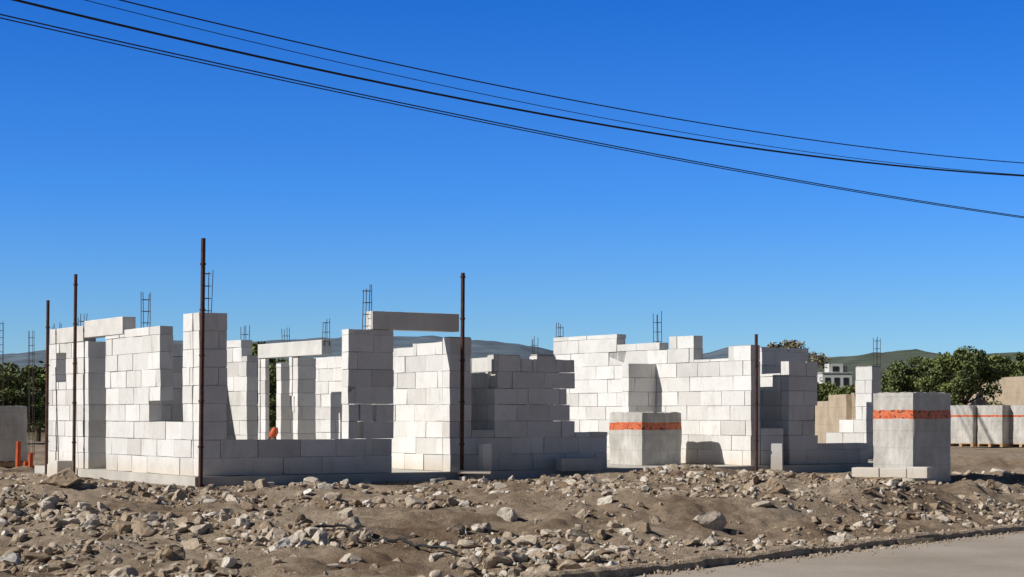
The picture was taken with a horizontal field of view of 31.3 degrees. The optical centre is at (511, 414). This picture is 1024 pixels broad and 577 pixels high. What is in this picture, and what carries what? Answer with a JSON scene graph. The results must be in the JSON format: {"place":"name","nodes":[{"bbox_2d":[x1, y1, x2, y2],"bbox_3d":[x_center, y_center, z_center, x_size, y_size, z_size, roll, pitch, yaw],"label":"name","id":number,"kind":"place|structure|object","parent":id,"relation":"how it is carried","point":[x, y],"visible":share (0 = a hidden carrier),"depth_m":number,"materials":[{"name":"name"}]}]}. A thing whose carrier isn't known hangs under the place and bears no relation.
{"place":"outdoors","nodes":[
{"label":"outdoors","id":0,"kind":"place"},
{"bbox_2d":[0,336,819,371],"bbox_3d":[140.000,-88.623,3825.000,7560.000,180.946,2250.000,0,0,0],"label":"distant mountains","id":1,"kind":"structure","parent":0,"point":[481,349],"depth_m":3887.43,"materials":[{"name":"grey stone"}]},
{"bbox_2d":[0,421,1023,576],"bbox_3d":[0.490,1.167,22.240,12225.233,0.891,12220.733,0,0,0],"label":"ground","id":2,"kind":"structure","parent":0,"point":[676,513],"depth_m":21.15,"materials":[{"name":"brown soil"}]},
{"bbox_2d":[0,323,3,405],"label":"rebar cage","id":3,"kind":"object","parent":2,"relation":"on","point":[2,344],"visible":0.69,"depth_m":43.98,"materials":[{"name":"metal"}]},
{"bbox_2d":[0,364,22,405],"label":"leafy tree","id":4,"kind":"object","parent":2,"relation":"on","point":[8,375],"visible":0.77,"depth_m":60.33,"materials":[{"name":"green plant"}]},
{"bbox_2d":[0,406,27,466],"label":"wrapped block pallet","id":5,"kind":"object","parent":2,"relation":"on","point":[13,424],"visible":0.88,"depth_m":33.38,"materials":[{"name":"white plastic"}]},
{"bbox_2d":[15,441,20,466],"bbox_3d":[-8.642,0.735,32.000,0.110,0.533,0.090,0,0,0],"label":"orange drain pipe","id":6,"kind":"object","parent":2,"relation":"on","point":[18,455],"visible":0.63,"depth_m":31.96,"materials":[{"name":"plastic"}]},
{"bbox_2d":[0,362,44,425],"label":"leafy tree","id":7,"kind":"object","parent":2,"relation":"on","point":[37,411],"visible":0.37,"depth_m":61.73,"materials":[{"name":"green plant"}]},
{"bbox_2d":[4,367,45,441],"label":"leafy tree","id":8,"kind":"object","parent":2,"relation":"on","point":[39,380],"visible":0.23,"depth_m":65.80,"materials":[{"name":"green plant"}]},
{"bbox_2d":[28,453,33,467],"bbox_3d":[-8.424,0.835,32.000,0.110,0.335,0.090,0,0,0],"label":"orange drain pipe","id":9,"kind":"object","parent":2,"relation":"on","point":[30,459],"visible":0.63,"depth_m":31.96,"materials":[{"name":"plastic"}]},
{"bbox_2d":[28,331,34,456],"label":"rebar cage","id":10,"kind":"object","parent":2,"relation":"on","point":[29,376],"visible":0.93,"depth_m":40.01,"materials":[{"name":"metal"}]},
{"bbox_2d":[44,300,49,473],"bbox_3d":[-7.593,-0.438,29.831,0.111,2.854,0.073,0,0,0],"label":"steel post","id":11,"kind":"object","parent":2,"relation":"on","point":[47,365],"visible":0.91,"depth_m":29.81,"materials":[{"name":"brown metal"}]},
{"bbox_2d":[55,367,58,459],"bbox_3d":[-7.198,0.100,28.943,0.016,1.701,0.178,0,0,-33],"label":"guy rope","id":12,"kind":"object","parent":2,"relation":"on","point":[56,411],"visible":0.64,"depth_m":28.95,"materials":[{"name":"metal"}]},
{"bbox_2d":[47,460,72,476],"bbox_3d":[-6.988,0.836,28.115,0.281,0.274,0.945,0,0,-26],"label":"block pile","id":13,"kind":"object","parent":2,"relation":"on","point":[55,466],"visible":0.57,"depth_m":27.75,"materials":[{"name":"concrete"}]},
{"bbox_2d":[72,274,77,474],"bbox_3d":[-6.880,-0.609,28.739,0.117,3.196,0.073,0,0,0],"label":"steel post","id":14,"kind":"object","parent":2,"relation":"on","point":[75,324],"visible":0.82,"depth_m":28.72,"materials":[{"name":"brown metal"}]},
{"bbox_2d":[197,238,205,486],"bbox_3d":[-4.212,-0.701,24.798,0.128,3.381,0.084,0,0,0],"label":"steel post","id":15,"kind":"object","parent":2,"relation":"on","point":[202,309],"visible":0.99,"depth_m":24.77,"materials":[{"name":"brown metal"}]},
{"bbox_2d":[251,341,276,418],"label":"leafy tree","id":16,"kind":"object","parent":2,"relation":"on","point":[272,391],"visible":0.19,"depth_m":65.37,"materials":[{"name":"green plant"}]},
{"bbox_2d":[257,378,276,422],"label":"leafy tree","id":17,"kind":"object","parent":2,"relation":"on","point":[273,417],"visible":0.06,"depth_m":69.52,"materials":[{"name":"green plant"}]},
{"bbox_2d":[313,524,457,553],"bbox_3d":[-1.254,1.244,18.433,1.970,0.223,0.296,0,0,36],"label":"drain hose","id":18,"kind":"object","parent":2,"relation":"on","point":[393,540],"visible":0.95,"depth_m":18.44,"materials":[{"name":"rubber"}]},
{"bbox_2d":[249,471,621,486],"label":"broken block pieces","id":19,"kind":"object","parent":2,"relation":"on","point":[366,480],"visible":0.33,"depth_m":26.77,"materials":[{"name":"concrete"}]},
{"bbox_2d":[35,460,872,486],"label":"floor slab","id":20,"kind":"structure","parent":2,"relation":"on","point":[404,475],"depth_m":27.04,"materials":[{"name":"concrete"}]},
{"bbox_2d":[84,341,106,468],"bbox_3d":[-6.554,-0.153,28.796,0.320,1.997,0.217,0,0,-32],"label":"side return","id":21,"kind":"object","parent":20,"relation":"on","point":[95,404],"visible":0.85,"depth_m":28.70,"materials":[{"name":"concrete"}]},
{"bbox_2d":[48,313,193,475],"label":"side wall","id":22,"kind":"structure","parent":20,"relation":"on","point":[160,434],"depth_m":26.99,"materials":[{"name":"concrete"}]},
{"bbox_2d":[50,326,95,343],"bbox_3d":[-7.093,-1.278,29.515,0.210,0.245,1.576,0,0,-33],"label":"side window lintel","id":23,"kind":"structure","parent":22,"relation":"on","point":[61,336],"depth_m":29.45,"materials":[{"name":"white concrete"}]},
{"bbox_2d":[84,316,135,337],"bbox_3d":[-6.196,-1.339,28.134,0.210,0.263,1.656,0,0,-33],"label":"side door lintel","id":24,"kind":"structure","parent":22,"relation":"on","point":[100,328],"depth_m":27.91,"materials":[{"name":"white concrete"}]},
{"bbox_2d":[48,331,193,457],"bbox_3d":[-5.978,-0.272,27.798,0.176,2.232,6.100,0,0,-33],"label":"side wall mortar","id":25,"kind":"object","parent":22,"relation":"attached to","point":[130,404],"visible":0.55,"depth_m":27.02,"materials":[{"name":"grey concrete"}]},
{"bbox_2d":[141,292,150,327],"bbox_3d":[-5.382,-1.537,26.894,0.147,0.539,0.114,0,0,-33],"label":"rebar cage","id":26,"kind":"object","parent":22,"relation":"on","point":[143,311],"visible":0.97,"depth_m":26.88,"materials":[{"name":"metal"}]},
{"bbox_2d":[161,344,183,421],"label":"bedroom wall","id":27,"kind":"structure","parent":20,"relation":"on","point":[174,413],"depth_m":28.33,"materials":[{"name":"concrete"}]},
{"bbox_2d":[171,356,182,407],"bbox_3d":[-5.528,-0.122,28.244,0.976,1.932,0.176,0,0,-33],"label":"bedroom wall mortar","id":28,"kind":"object","parent":27,"relation":"attached to","point":[177,372],"visible":0.07,"depth_m":28.36,"materials":[{"name":"grey concrete"}]},
{"bbox_2d":[226,340,257,439],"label":"wall","id":29,"kind":"structure","parent":20,"relation":"on","point":[241,403],"depth_m":31.22,"materials":[{"name":"concrete"}]},
{"bbox_2d":[227,347,256,420],"bbox_3d":[-4.859,-0.212,31.748,0.176,2.112,1.616,0,0,-33],"label":"wall west mortar","id":30,"kind":"object","parent":29,"relation":"attached to","point":[237,391],"depth_m":31.35,"materials":[{"name":"grey concrete"}]},
{"bbox_2d":[241,325,249,339],"bbox_3d":[-4.569,-1.241,31.303,0.118,0.582,0.139,0,0,-37],"label":"rebar cage","id":31,"kind":"object","parent":29,"relation":"on","point":[245,331],"visible":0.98,"depth_m":31.28,"materials":[{"name":"metal"}]},
{"bbox_2d":[258,359,269,439],"bbox_3d":[-4.786,-0.110,35.237,0.213,1.918,0.083,0,0,-32],"label":"post side","id":32,"kind":"object","parent":20,"relation":"on","point":[259,398],"visible":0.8,"depth_m":35.17,"materials":[{"name":"concrete"}]},
{"bbox_2d":[258,340,331,358],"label":"lintel","id":33,"kind":"structure","parent":32,"relation":"on","point":[295,349],"depth_m":33.88,"materials":[{"name":"white concrete"}]},
{"bbox_2d":[281,328,289,341],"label":"rebar cage","id":34,"kind":"object","parent":33,"relation":"on","point":[284,334],"visible":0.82,"depth_m":34.38,"materials":[{"name":"metal"}]},
{"bbox_2d":[322,318,329,345],"bbox_3d":[-3.364,-1.490,33.046,0.114,0.502,0.117,0,0,-34],"label":"rebar cage","id":35,"kind":"object","parent":33,"relation":"on","point":[326,332],"visible":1,"depth_m":33.02,"materials":[{"name":"metal"}]},
{"bbox_2d":[261,359,268,439],"bbox_3d":[-4.745,-0.108,35.080,0.079,1.918,0.213,0,0,-33],"label":"post","id":36,"kind":"object","parent":20,"relation":"on","point":[264,400],"visible":0.83,"depth_m":35.01,"materials":[{"name":"concrete"}]},
{"bbox_2d":[268,427,277,439],"bbox_3d":[-4.456,0.548,34.000,0.428,0.616,0.328,0,0,0],"label":"cement mixer","id":37,"kind":"object","parent":20,"relation":"on","point":[273,432],"visible":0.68,"depth_m":33.95,"materials":[{"name":"orange metal"}]},
{"bbox_2d":[276,362,293,438],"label":"pier","id":38,"kind":"structure","parent":20,"relation":"on","point":[284,417],"depth_m":34.77,"materials":[{"name":"concrete"}]},
{"bbox_2d":[293,358,315,438],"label":"pier","id":39,"kind":"structure","parent":20,"relation":"on","point":[304,392],"depth_m":33.90,"materials":[{"name":"concrete"}]},
{"bbox_2d":[289,357,301,411],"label":"pier side","id":40,"kind":"structure","parent":39,"relation":"attached to","point":[291,376],"depth_m":33.99,"materials":[{"name":"concrete"}]},
{"bbox_2d":[294,379,314,433],"bbox_3d":[-3.858,-0.097,33.989,0.356,1.882,0.176,0,0,-33],"label":"pier mortar","id":41,"kind":"object","parent":39,"relation":"attached to","point":[310,406],"visible":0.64,"depth_m":33.90,"materials":[{"name":"grey concrete"}]},
{"bbox_2d":[315,356,342,438],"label":"wall","id":42,"kind":"structure","parent":20,"relation":"on","point":[328,406],"depth_m":35.76,"materials":[{"name":"concrete"}]},
{"bbox_2d":[315,367,341,432],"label":"mortar joints","id":43,"kind":"object","parent":42,"relation":"on","point":[324,419],"depth_m":35.95,"materials":[{"name":"grey concrete"}]},
{"bbox_2d":[353,342,442,470],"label":"hall wall","id":44,"kind":"structure","parent":20,"relation":"on","point":[412,423],"depth_m":27.96,"materials":[{"name":"concrete"}]},
{"bbox_2d":[398,354,443,454],"bbox_3d":[-1.767,-0.117,28.665,0.176,1.922,2.966,0,0,-33],"label":"hall wall mortar","id":45,"kind":"object","parent":44,"relation":"attached to","point":[420,404],"visible":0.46,"depth_m":27.99,"materials":[{"name":"grey concrete"}]},
{"bbox_2d":[193,313,606,475],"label":"front wall","id":46,"kind":"structure","parent":20,"relation":"on","point":[548,420],"depth_m":26.58,"materials":[{"name":"concrete"}]},
{"bbox_2d":[205,272,212,312],"bbox_3d":[-4.195,-1.672,25.173,0.147,0.648,0.123,0,0,-27],"label":"rebar cage","id":47,"kind":"object","parent":46,"relation":"on","point":[208,286],"visible":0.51,"depth_m":25.16,"materials":[{"name":"metal"}]},
{"bbox_2d":[362,285,371,329],"bbox_3d":[-2.096,-1.548,26.530,0.121,0.690,0.124,0,0,-33],"label":"rebar cage","id":48,"kind":"object","parent":46,"relation":"on","point":[366,302],"visible":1,"depth_m":26.50,"materials":[{"name":"metal"}]},
{"bbox_2d":[194,330,563,475],"bbox_3d":[-1.445,-0.272,26.960,6.867,2.232,0.176,0,0,-33],"label":"front wall mortar","id":49,"kind":"object","parent":46,"relation":"attached to","point":[350,389],"visible":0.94,"depth_m":26.54,"materials":[{"name":"grey concrete"}]},
{"bbox_2d":[366,311,458,331],"bbox_3d":[-1.460,-1.367,26.950,1.471,0.265,0.210,0,0,-33],"label":"door lintel","id":50,"kind":"structure","parent":46,"relation":"on","point":[409,321],"depth_m":26.84,"materials":[{"name":"grey concrete"}]},
{"bbox_2d":[471,357,498,429],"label":"kitchen wall","id":51,"kind":"structure","parent":20,"relation":"on","point":[481,377],"depth_m":27.98,"materials":[{"name":"concrete"}]},
{"bbox_2d":[531,337,537,404],"bbox_3d":[0.453,-0.392,37.993,0.148,2.484,0.121,0,0,-39],"label":"rebar cage","id":52,"kind":"object","parent":20,"relation":"on","point":[534,345],"visible":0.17,"depth_m":38.07,"materials":[{"name":"metal"}]},
{"bbox_2d":[556,458,601,470],"bbox_3d":[1.034,0.771,28.153,0.706,0.202,0.203,0,0,-25],"label":"fallen block","id":53,"kind":"object","parent":20,"relation":"on","point":[578,464],"depth_m":28.05,"materials":[{"name":"concrete"}]},
{"bbox_2d":[622,363,655,412],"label":"long wall pier","id":54,"kind":"structure","parent":20,"relation":"on","point":[642,396],"depth_m":32.32,"materials":[{"name":"concrete"}]},
{"bbox_2d":[609,412,681,465],"bbox_3d":[2.258,0.398,30.976,0.868,0.897,0.960,0,0,-33],"label":"wrapped block pallet","id":55,"kind":"object","parent":20,"relation":"on","point":[645,438],"visible":0.98,"depth_m":30.62,"materials":[{"name":"white plastic"}]},
{"bbox_2d":[553,334,759,464],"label":"long wall","id":56,"kind":"structure","parent":20,"relation":"on","point":[694,409],"depth_m":31.79,"materials":[{"name":"concrete"}]},
{"bbox_2d":[556,338,758,453],"bbox_3d":[2.464,-0.312,32.855,0.176,2.312,5.806,0,0,-33],"label":"long wall mortar","id":57,"kind":"object","parent":56,"relation":"on","point":[621,356],"visible":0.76,"depth_m":32.58,"materials":[{"name":"grey concrete"}]},
{"bbox_2d":[556,322,563,336],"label":"rebar cage","id":58,"kind":"object","parent":57,"relation":"on","point":[558,327],"visible":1,"depth_m":35.24,"materials":[{"name":"metal"}]},
{"bbox_2d":[653,311,661,342],"bbox_3d":[2.600,-1.536,32.645,0.114,0.624,0.140,0,0,-33],"label":"rebar cage","id":59,"kind":"object","parent":57,"relation":"on","point":[657,322],"visible":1,"depth_m":32.64,"materials":[{"name":"metal"}]},
{"bbox_2d":[759,373,780,427],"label":"garage side","id":60,"kind":"structure","parent":20,"relation":"on","point":[770,387],"depth_m":31.20,"materials":[{"name":"concrete"}]},
{"bbox_2d":[759,376,781,427],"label":"mortar joints","id":61,"kind":"object","parent":60,"relation":"attached to","point":[770,405],"visible":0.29,"depth_m":31.22,"materials":[{"name":"grey concrete"}]},
{"bbox_2d":[759,347,807,373],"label":"garage rear","id":62,"kind":"structure","parent":20,"relation":"on","point":[769,357],"depth_m":33.57,"materials":[{"name":"concrete"}]},
{"bbox_2d":[760,361,868,464],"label":"block wall","id":63,"kind":"structure","parent":20,"relation":"on","point":[801,445],"depth_m":30.97,"materials":[{"name":"concrete"}]},
{"bbox_2d":[759,376,844,450],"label":"mortar joints","id":64,"kind":"object","parent":63,"relation":"on","point":[794,420],"visible":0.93,"depth_m":30.89,"materials":[{"name":"grey concrete"}]},
{"bbox_2d":[458,273,465,479],"bbox_3d":[-0.744,-0.556,27.108,0.107,3.090,0.081,0,0,22],"label":"steel post","id":65,"kind":"object","parent":2,"relation":"on","point":[462,360],"visible":0.86,"depth_m":27.08,"materials":[{"name":"brown metal"}]},
{"bbox_2d":[450,470,490,473],"bbox_3d":[-0.605,0.843,26.880,0.608,0.056,0.319,0,0,0],"label":"timber offcut","id":66,"kind":"object","parent":2,"relation":"on","point":[472,471],"visible":1,"depth_m":26.91,"materials":[{"name":"wood"}]},
{"bbox_2d":[479,443,491,475],"bbox_3d":[-0.396,0.669,27.177,0.151,0.486,0.127,0,0,-33],"label":"standing block","id":67,"kind":"object","parent":2,"relation":"on","point":[485,456],"depth_m":27.13,"materials":[{"name":"concrete"}]},
{"bbox_2d":[0,464,1023,576],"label":"rubble stones","id":68,"kind":"object","parent":2,"relation":"on","point":[84,516],"visible":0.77,"depth_m":20.12,"materials":[{"name":"grey stone"}]},
{"bbox_2d":[4,357,1020,431],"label":"distant tree row","id":69,"kind":"object","parent":2,"relation":"on","point":[273,424],"visible":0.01,"depth_m":103.62,"materials":[{"name":"green plant"}]},
{"bbox_2d":[754,334,757,471],"bbox_3d":[4.033,-0.169,30.196,0.104,2.316,0.073,0,0,0],"label":"steel post","id":70,"kind":"object","parent":2,"relation":"on","point":[756,403],"visible":0.8,"depth_m":30.18,"materials":[{"name":"brown metal"}]},
{"bbox_2d":[767,342,780,347],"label":"leafy tree","id":71,"kind":"object","parent":2,"relation":"on","point":[771,345],"visible":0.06,"depth_m":76.00,"materials":[{"name":"green plant"}]},
{"bbox_2d":[770,444,782,470],"bbox_3d":[4.382,0.705,30.281,0.204,0.450,0.102,0,0,11],"label":"standing block","id":72,"kind":"object","parent":2,"relation":"on","point":[776,456],"depth_m":30.23,"materials":[{"name":"concrete"}]},
{"bbox_2d":[777,339,830,391],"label":"leafy tree","id":73,"kind":"object","parent":2,"relation":"on","point":[793,344],"visible":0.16,"depth_m":73.69,"materials":[{"name":"green plant"}]},
{"bbox_2d":[814,381,838,420],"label":"leafy tree","id":74,"kind":"object","parent":2,"relation":"on","point":[824,388],"visible":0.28,"depth_m":83.56,"materials":[{"name":"green plant"}]},
{"bbox_2d":[815,394,851,442],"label":"boundary wall","id":75,"kind":"structure","parent":2,"relation":"on","point":[832,411],"depth_m":53.25,"materials":[{"name":"beige concrete"}]},
{"bbox_2d":[817,364,851,387],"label":"walls","id":76,"kind":"structure","parent":2,"relation":"on","point":[832,376],"depth_m":210.00,"materials":[{"name":"white paint"}]},
{"bbox_2d":[818,366,852,373],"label":"roof slab and tank","id":77,"kind":"structure","parent":76,"relation":"on","point":[844,369],"depth_m":209.90,"materials":[{"name":"concrete"}]},
{"bbox_2d":[825,366,848,384],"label":"windows","id":78,"kind":"structure","parent":76,"relation":"attached to","point":[845,380],"depth_m":209.96,"materials":[{"name":"black glass"}]},
{"bbox_2d":[823,384,854,400],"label":"leafy tree","id":79,"kind":"object","parent":2,"relation":"on","point":[846,389],"visible":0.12,"depth_m":79.96,"materials":[{"name":"green plant"}]},
{"bbox_2d":[851,393,855,419],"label":"boundary wall","id":80,"kind":"structure","parent":2,"relation":"on","point":[853,406],"depth_m":50.72,"materials":[{"name":"beige concrete"}]},
{"bbox_2d":[826,367,881,458],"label":"corner pier","id":81,"kind":"structure","parent":2,"relation":"on","point":[859,429],"depth_m":34.65,"materials":[{"name":"concrete"}]},
{"bbox_2d":[856,366,880,406],"bbox_3d":[6.543,-0.037,35.039,0.226,1.762,1.226,0,0,-33],"label":"corner pier mortar","id":82,"kind":"object","parent":81,"relation":"on","point":[865,393],"visible":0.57,"depth_m":34.63,"materials":[{"name":"grey concrete"}]},
{"bbox_2d":[829,477,885,479],"bbox_3d":[4.926,0.941,25.775,0.904,0.098,0.516,0,0,30],"label":"timber pallet","id":83,"kind":"object","parent":2,"relation":"on","point":[869,478],"visible":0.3,"depth_m":25.73,"materials":[{"name":"beige wood"}]},
{"bbox_2d":[873,337,880,365],"bbox_3d":[7.980,-0.427,39.995,0.128,2.554,0.113,0,0,-33],"label":"rebar cage","id":84,"kind":"object","parent":2,"relation":"on","point":[876,348],"visible":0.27,"depth_m":39.98,"materials":[{"name":"metal"}]},
{"bbox_2d":[852,467,932,478],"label":"loose blocks","id":85,"kind":"object","parent":2,"relation":"on","point":[907,472],"depth_m":26.25,"materials":[{"name":"concrete"}]},
{"bbox_2d":[881,360,927,392],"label":"leafy tree","id":86,"kind":"object","parent":2,"relation":"on","point":[900,380],"visible":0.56,"depth_m":79.29,"materials":[{"name":"green plant"}]},
{"bbox_2d":[873,392,950,481],"bbox_3d":[5.940,0.327,27.171,0.817,1.326,0.858,0,0,-33],"label":"wrapped block pallet","id":87,"kind":"object","parent":2,"relation":"on","point":[911,429],"visible":0.8,"depth_m":26.86,"materials":[{"name":"white plastic"}]},
{"bbox_2d":[889,356,936,383],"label":"leafy tree","id":88,"kind":"object","parent":2,"relation":"on","point":[914,361],"visible":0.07,"depth_m":95.55,"materials":[{"name":"green plant"}]},
{"bbox_2d":[907,357,954,391],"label":"leafy tree","id":89,"kind":"object","parent":2,"relation":"on","point":[923,366],"visible":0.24,"depth_m":83.36,"materials":[{"name":"green plant"}]},
{"bbox_2d":[914,345,1003,404],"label":"leafy tree","id":90,"kind":"object","parent":2,"relation":"on","point":[973,370],"visible":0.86,"depth_m":75.58,"materials":[{"name":"green plant"}]},
{"bbox_2d":[950,405,976,446],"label":"wrapped block pallet","id":91,"kind":"object","parent":2,"relation":"on","point":[963,425],"visible":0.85,"depth_m":54.26,"materials":[{"name":"white plastic"}]},
{"bbox_2d":[977,405,1010,446],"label":"wrapped block pallet","id":92,"kind":"object","parent":2,"relation":"on","point":[993,425],"visible":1,"depth_m":53.66,"materials":[{"name":"white plastic"}]},
{"bbox_2d":[968,376,1023,404],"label":"boundary wall","id":93,"kind":"structure","parent":2,"relation":"on","point":[1012,391],"depth_m":80.60,"materials":[{"name":"beige concrete"}]},
{"bbox_2d":[985,354,1013,376],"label":"leafy tree","id":94,"kind":"object","parent":2,"relation":"on","point":[1005,366],"visible":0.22,"depth_m":87.74,"materials":[{"name":"green plant"}]},
{"bbox_2d":[1001,351,1023,377],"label":"leafy tree","id":95,"kind":"object","parent":2,"relation":"on","point":[1018,365],"visible":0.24,"depth_m":91.75,"materials":[{"name":"green plant"}]},
{"bbox_2d":[1009,405,1023,446],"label":"wrapped block pallet","id":96,"kind":"object","parent":2,"relation":"on","point":[1016,437],"visible":1,"depth_m":53.45,"materials":[{"name":"white plastic"}]},
{"bbox_2d":[0,14,1023,216],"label":"power line","id":97,"kind":"object","parent":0,"point":[468,116],"visible":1,"depth_m":45.52,"materials":[{"name":"rubber"}]},
{"bbox_2d":[0,17,1023,217],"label":"power line","id":98,"kind":"object","parent":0,"point":[467,118],"visible":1,"depth_m":45.36,"materials":[{"name":"rubber"}]},
{"bbox_2d":[0,0,1023,357],"label":"sky","id":99,"kind":"structure","parent":0,"point":[117,161],"materials":[{"name":"blue"}]},
{"bbox_2d":[12,0,1023,176],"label":"power line","id":100,"kind":"object","parent":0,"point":[227,49],"visible":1,"depth_m":46.23,"materials":[{"name":"rubber"}]},
{"bbox_2d":[18,349,1022,404],"bbox_3d":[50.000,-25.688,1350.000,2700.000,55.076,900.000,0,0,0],"label":"wooded hills","id":101,"kind":"structure","parent":0,"point":[851,363],"depth_m":1409.46,"materials":[{"name":"green plant"}]},
{"bbox_2d":[85,0,1021,174],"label":"power line","id":102,"kind":"object","parent":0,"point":[520,101],"visible":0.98,"depth_m":48.15,"materials":[{"name":"rubber"}]},
{"bbox_2d":[119,0,1022,162],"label":"power line","id":103,"kind":"object","parent":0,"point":[535,92],"visible":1,"depth_m":49.11,"materials":[{"name":"rubber"}]},
{"bbox_2d":[630,531,1023,576],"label":"street","id":104,"kind":"structure","parent":0,"point":[993,556],"depth_m":18.41,"materials":[{"name":"grey asphalt"}]},
{"bbox_2d":[517,525,1023,576],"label":"kerb","id":105,"kind":"structure","parent":104,"relation":"on","point":[636,569],"depth_m":18.68,"materials":[{"name":"concrete"}]}
]}

